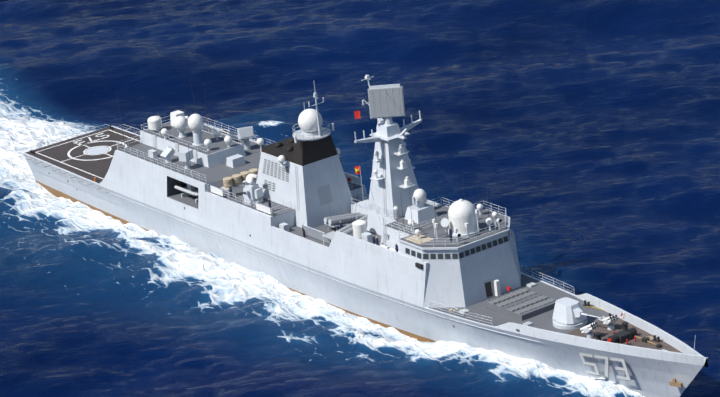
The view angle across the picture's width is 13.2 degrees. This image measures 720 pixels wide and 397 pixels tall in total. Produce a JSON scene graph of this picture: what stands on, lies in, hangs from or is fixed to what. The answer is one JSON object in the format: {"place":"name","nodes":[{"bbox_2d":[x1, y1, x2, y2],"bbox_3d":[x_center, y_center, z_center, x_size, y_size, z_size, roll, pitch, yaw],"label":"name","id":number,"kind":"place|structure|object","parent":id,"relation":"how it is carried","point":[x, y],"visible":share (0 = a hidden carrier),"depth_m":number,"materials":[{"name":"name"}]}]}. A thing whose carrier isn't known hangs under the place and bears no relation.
{"place":"outdoors","nodes":[
{"label":"outdoors","id":0,"kind":"place"},
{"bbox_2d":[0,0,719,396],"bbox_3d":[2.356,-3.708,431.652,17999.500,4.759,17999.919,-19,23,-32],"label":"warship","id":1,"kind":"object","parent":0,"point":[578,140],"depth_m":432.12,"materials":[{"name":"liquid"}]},
{"bbox_2d":[23,123,707,396],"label":"hull","id":2,"kind":"object","parent":1,"relation":"in","point":[384,272],"visible":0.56,"depth_m":381.97,"materials":[{"name":"paint"}]},
{"bbox_2d":[19,124,140,192],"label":"netting","id":3,"kind":"object","parent":2,"relation":"on","point":[70,173],"visible":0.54,"depth_m":432.78,"materials":[{"name":"grey metal"}]},
{"bbox_2d":[167,176,197,208],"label":"torpedo tube opening","id":4,"kind":"object","parent":2,"relation":"on","point":[182,192],"visible":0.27,"depth_m":407.83,"materials":[{"name":"grey metal"}]},
{"bbox_2d":[116,75,273,182],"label":"hangar roof equipment","id":5,"kind":"object","parent":2,"relation":"on","point":[183,138],"visible":1,"depth_m":411.60,"materials":[{"name":"paint"}]},
{"bbox_2d":[221,168,257,190],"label":"canisters","id":6,"kind":"object","parent":2,"relation":"on","point":[235,180],"visible":0.88,"depth_m":401.90,"materials":[{"name":"beige"}]},
{"bbox_2d":[236,174,263,204],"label":"ciws","id":7,"kind":"object","parent":2,"relation":"on","point":[252,192],"visible":0.98,"depth_m":394.60,"materials":[{"name":"paint"}]},
{"bbox_2d":[207,173,398,251],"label":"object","id":8,"kind":"object","parent":2,"relation":"on","point":[266,209],"visible":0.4,"depth_m":394.64,"materials":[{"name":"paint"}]},
{"bbox_2d":[256,83,353,227],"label":"funnel","id":9,"kind":"object","parent":2,"relation":"on","point":[301,171],"visible":1,"depth_m":390.76,"materials":[{"name":"paint"}]},
{"bbox_2d":[279,195,368,243],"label":"missile launchers","id":10,"kind":"object","parent":2,"relation":"on","point":[362,210],"visible":0.56,"depth_m":388.04,"materials":[{"name":"paint"}]},
{"bbox_2d":[28,78,652,341],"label":"crew rigging","id":11,"kind":"object","parent":2,"relation":"on","point":[340,223],"visible":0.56,"depth_m":378.29,"materials":[{"name":"grey"}]},
{"bbox_2d":[35,130,692,387],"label":"ship markings","id":12,"kind":"object","parent":2,"relation":"on","point":[97,150],"visible":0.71,"depth_m":350.48,"materials":[{"name":"white paint"}]},
{"bbox_2d":[352,172,464,249],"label":"upper superstructure","id":13,"kind":"object","parent":2,"relation":"on","point":[389,230],"visible":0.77,"depth_m":374.21,"materials":[{"name":"paint"}]},
{"bbox_2d":[351,74,421,220],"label":"mast","id":14,"kind":"object","parent":13,"relation":"on","point":[393,181],"visible":1,"depth_m":375.38,"materials":[{"name":"metal"}]},
{"bbox_2d":[354,110,363,200],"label":"flags","id":15,"kind":"object","parent":14,"relation":"attached to","point":[357,116],"visible":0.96,"depth_m":384.63,"materials":[{"name":"red fabric"}]},
{"bbox_2d":[398,166,520,307],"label":"bridge","id":16,"kind":"structure","parent":2,"relation":"on","point":[475,261],"depth_m":366.31,"materials":[{"name":"paint"}]},
{"bbox_2d":[427,265,695,354],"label":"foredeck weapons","id":17,"kind":"object","parent":2,"relation":"on","point":[522,304],"visible":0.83,"depth_m":356.30,"materials":[{"name":"silver metal"}]}
]}

